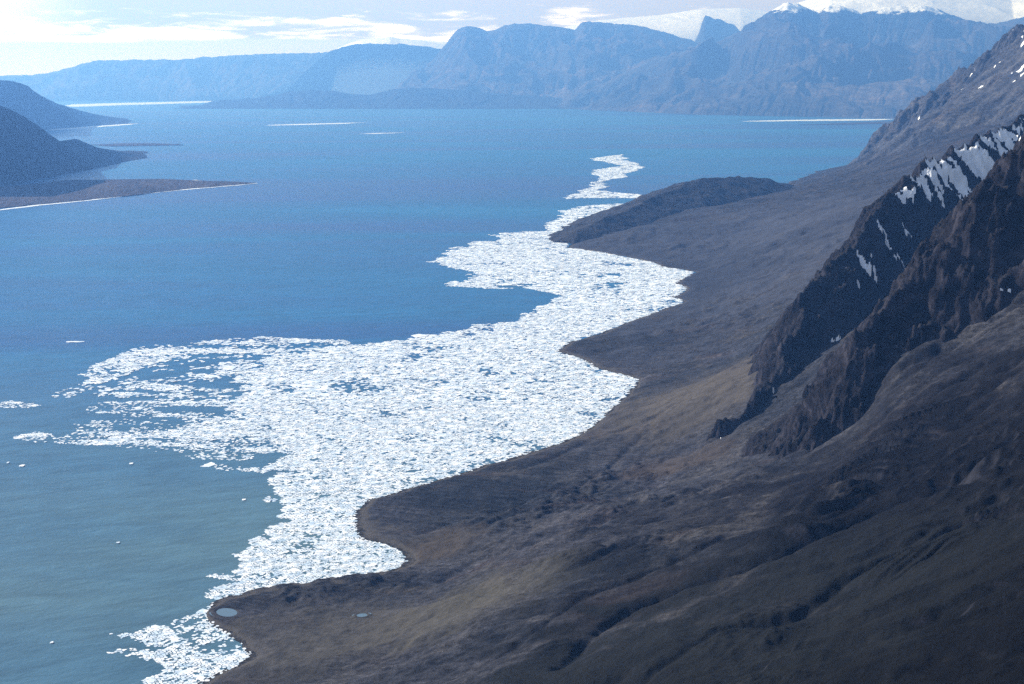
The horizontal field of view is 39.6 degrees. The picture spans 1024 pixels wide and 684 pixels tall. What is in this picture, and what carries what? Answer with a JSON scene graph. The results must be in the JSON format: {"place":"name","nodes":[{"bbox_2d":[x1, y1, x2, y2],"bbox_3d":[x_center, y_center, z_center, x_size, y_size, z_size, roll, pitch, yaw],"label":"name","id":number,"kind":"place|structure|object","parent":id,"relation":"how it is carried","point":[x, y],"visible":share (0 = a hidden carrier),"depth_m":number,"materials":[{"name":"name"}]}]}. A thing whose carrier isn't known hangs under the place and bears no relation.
{"place":"outdoors","nodes":[
{"label":"outdoors","id":0,"kind":"place"},
{"bbox_2d":[0,80,132,129],"bbox_3d":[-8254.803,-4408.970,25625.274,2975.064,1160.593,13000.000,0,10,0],"label":"hill","id":1,"kind":"structure","parent":0,"point":[30,104],"depth_m":23032.21,"materials":[{"name":"blue stone"}]},
{"bbox_2d":[0,106,147,186],"bbox_3d":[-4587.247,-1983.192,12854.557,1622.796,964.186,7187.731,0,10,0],"label":"hill","id":2,"kind":"structure","parent":0,"point":[30,150],"depth_m":12007.28,"materials":[{"name":"blue stone"}]},
{"bbox_2d":[0,179,251,207],"bbox_3d":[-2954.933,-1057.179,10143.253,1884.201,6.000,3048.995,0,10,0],"label":"beach","id":3,"kind":"structure","parent":0,"point":[45,193],"depth_m":10499.36,"materials":[{"name":"grey sand"}]},
{"bbox_2d":[93,143,180,146],"bbox_3d":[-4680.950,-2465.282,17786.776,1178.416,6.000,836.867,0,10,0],"label":"beach","id":4,"kind":"structure","parent":0,"point":[136,144],"depth_m":17824.54,"materials":[{"name":"grey sand"}]},
{"bbox_2d":[0,52,330,100],"bbox_3d":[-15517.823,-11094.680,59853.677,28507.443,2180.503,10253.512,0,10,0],"label":"mountain","id":5,"kind":"structure","parent":0,"point":[230,77],"depth_m":56865.18,"materials":[{"name":"blue stone"}]},
{"bbox_2d":[210,608,236,616],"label":"pond","id":6,"kind":"structure","parent":0,"point":[227,612],"depth_m":2161.05,"materials":[{"name":"blue liquid"}]},
{"bbox_2d":[256,43,440,97],"bbox_3d":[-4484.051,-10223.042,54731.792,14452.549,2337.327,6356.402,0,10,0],"label":"mountain","id":7,"kind":"structure","parent":0,"point":[318,73],"depth_m":52592.63,"materials":[{"name":"blue stone"}]},
{"bbox_2d":[155,88,562,108],"bbox_3d":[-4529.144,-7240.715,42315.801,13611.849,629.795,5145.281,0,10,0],"label":"hill","id":8,"kind":"structure","parent":0,"point":[417,98],"depth_m":40969.11,"materials":[{"name":"blue stone"}]},
{"bbox_2d":[352,613,370,616],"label":"pond","id":9,"kind":"structure","parent":0,"point":[361,615],"depth_m":2135.31,"materials":[{"name":"blue liquid"}]},
{"bbox_2d":[330,37,444,94],"bbox_3d":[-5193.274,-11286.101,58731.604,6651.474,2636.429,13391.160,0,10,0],"label":"glacier","id":10,"kind":"object","parent":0,"point":[370,75],"visible":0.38,"depth_m":52659.88,"materials":[{"name":"ice"}]},
{"bbox_2d":[0,0,804,75],"label":"sky","id":11,"kind":"structure","parent":0,"point":[37,36],"materials":[{"name":"white"}]},
{"bbox_2d":[0,101,893,683],"bbox_3d":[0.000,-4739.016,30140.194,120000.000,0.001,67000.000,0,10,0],"label":"sea","id":12,"kind":"structure","parent":0,"point":[340,233],"depth_m":5470.01,"materials":[{"name":"liquid"}]},
{"bbox_2d":[48,123,138,130],"bbox_3d":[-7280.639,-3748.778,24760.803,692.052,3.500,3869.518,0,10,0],"label":"ice strip","id":13,"kind":"object","parent":12,"relation":"on","point":[89,127],"visible":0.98,"depth_m":24280.05,"materials":[{"name":"white ice"}]},
{"bbox_2d":[0,183,257,210],"bbox_3d":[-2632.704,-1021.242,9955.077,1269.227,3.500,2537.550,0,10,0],"label":"ice strip","id":14,"kind":"object","parent":12,"relation":"on","point":[111,197],"visible":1,"depth_m":9578.33,"materials":[{"name":"white ice"}]},
{"bbox_2d":[66,101,210,106],"bbox_3d":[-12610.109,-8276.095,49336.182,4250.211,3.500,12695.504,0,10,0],"label":"ice strip","id":15,"kind":"object","parent":12,"relation":"on","point":[100,104],"visible":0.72,"depth_m":49077.22,"materials":[{"name":"white ice"}]},
{"bbox_2d":[196,609,207,613],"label":"ice floe","id":16,"kind":"object","parent":12,"relation":"on","point":[203,610],"visible":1,"depth_m":2175.50,"materials":[{"name":"white ice"}]},
{"bbox_2d":[201,462,214,466],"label":"ice floe","id":17,"kind":"object","parent":12,"relation":"on","point":[209,464],"visible":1,"depth_m":3000.03,"materials":[{"name":"white ice"}]},
{"bbox_2d":[205,375,219,377],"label":"ice floe","id":18,"kind":"object","parent":12,"relation":"on","point":[212,376],"visible":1,"depth_m":3897.17,"materials":[{"name":"white ice"}]},
{"bbox_2d":[223,366,237,369],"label":"ice floe","id":19,"kind":"object","parent":12,"relation":"on","point":[230,367],"visible":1,"depth_m":4017.44,"materials":[{"name":"white ice"}]},
{"bbox_2d":[276,122,367,125],"bbox_3d":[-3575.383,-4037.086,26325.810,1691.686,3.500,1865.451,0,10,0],"label":"ice strip","id":20,"kind":"object","parent":12,"relation":"on","point":[319,123],"visible":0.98,"depth_m":26248.34,"materials":[{"name":"white ice"}]},
{"bbox_2d":[0,154,693,683],"bbox_3d":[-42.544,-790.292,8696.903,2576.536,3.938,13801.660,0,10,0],"label":"pack ice","id":21,"kind":"structure","parent":12,"relation":"on","point":[518,262],"depth_m":3618.79,"materials":[{"name":"white ice"}]},
{"bbox_2d":[411,334,428,337],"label":"ice floe","id":22,"kind":"object","parent":12,"relation":"on","point":[418,335],"visible":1,"depth_m":4516.12,"materials":[{"name":"white ice"}]},
{"bbox_2d":[752,119,889,121],"bbox_3d":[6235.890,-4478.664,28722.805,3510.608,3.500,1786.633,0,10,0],"label":"ice strip","id":23,"kind":"object","parent":12,"relation":"on","point":[825,120],"visible":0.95,"depth_m":28476.65,"materials":[{"name":"white ice"}]},
{"bbox_2d":[394,21,697,98],"bbox_3d":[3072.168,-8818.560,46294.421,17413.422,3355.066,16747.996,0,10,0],"label":"mountain","id":24,"kind":"structure","parent":0,"point":[530,59],"depth_m":45137.90,"materials":[{"name":"blue stone"}]},
{"bbox_2d":[197,124,1023,683],"bbox_3d":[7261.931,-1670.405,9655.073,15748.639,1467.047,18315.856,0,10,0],"label":"terrain","id":25,"kind":"structure","parent":0,"point":[643,532],"depth_m":2021.93,"materials":[{"name":"soil"}]},
{"bbox_2d":[563,8,767,41],"bbox_3d":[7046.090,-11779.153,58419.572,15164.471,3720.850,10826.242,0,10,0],"label":"glacier","id":26,"kind":"object","parent":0,"point":[685,24],"visible":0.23,"depth_m":55747.21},
{"bbox_2d":[547,176,794,243],"bbox_3d":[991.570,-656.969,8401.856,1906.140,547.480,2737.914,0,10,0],"label":"hill","id":27,"kind":"structure","parent":0,"point":[651,207],"depth_m":8290.87,"materials":[{"name":"grey stone"}]},
{"bbox_2d":[695,15,739,43],"bbox_3d":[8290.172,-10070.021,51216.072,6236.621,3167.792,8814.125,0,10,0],"label":"mountain","id":28,"kind":"structure","parent":0,"point":[717,29],"depth_m":49231.29,"materials":[{"name":"blue stone"}]},
{"bbox_2d":[557,2,1023,118],"bbox_3d":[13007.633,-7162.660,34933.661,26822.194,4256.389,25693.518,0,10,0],"label":"mountain","id":29,"kind":"structure","parent":0,"point":[787,59],"depth_m":36653.95,"materials":[{"name":"blue stone"}]},
{"bbox_2d":[803,121,891,124],"bbox_3d":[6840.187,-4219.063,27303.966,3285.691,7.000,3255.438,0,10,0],"label":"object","id":30,"kind":"structure","parent":0,"point":[884,122],"depth_m":26396.35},
{"bbox_2d":[706,114,1023,440],"bbox_3d":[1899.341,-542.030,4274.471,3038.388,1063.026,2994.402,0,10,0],"label":"mountain","id":31,"kind":"structure","parent":0,"point":[849,285],"depth_m":3388.23,"materials":[{"name":"grey stone"}]},
{"bbox_2d":[741,133,1023,459],"bbox_3d":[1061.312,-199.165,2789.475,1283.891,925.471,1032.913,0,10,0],"label":"mountain","id":32,"kind":"structure","parent":0,"point":[961,272],"depth_m":2444.52,"materials":[{"name":"grey stone"}]},
{"bbox_2d":[798,0,1023,23],"bbox_3d":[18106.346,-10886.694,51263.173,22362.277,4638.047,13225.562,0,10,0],"label":"glacier","id":33,"kind":"object","parent":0,"point":[991,11],"visible":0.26,"depth_m":47667.71,"materials":[{"name":"white snow"}]},
{"bbox_2d":[848,24,1023,169],"bbox_3d":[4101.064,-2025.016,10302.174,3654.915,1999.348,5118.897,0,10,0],"label":"mountain","id":34,"kind":"structure","parent":0,"point":[986,87],"depth_m":9896.09,"materials":[{"name":"grey stone"}]}
]}

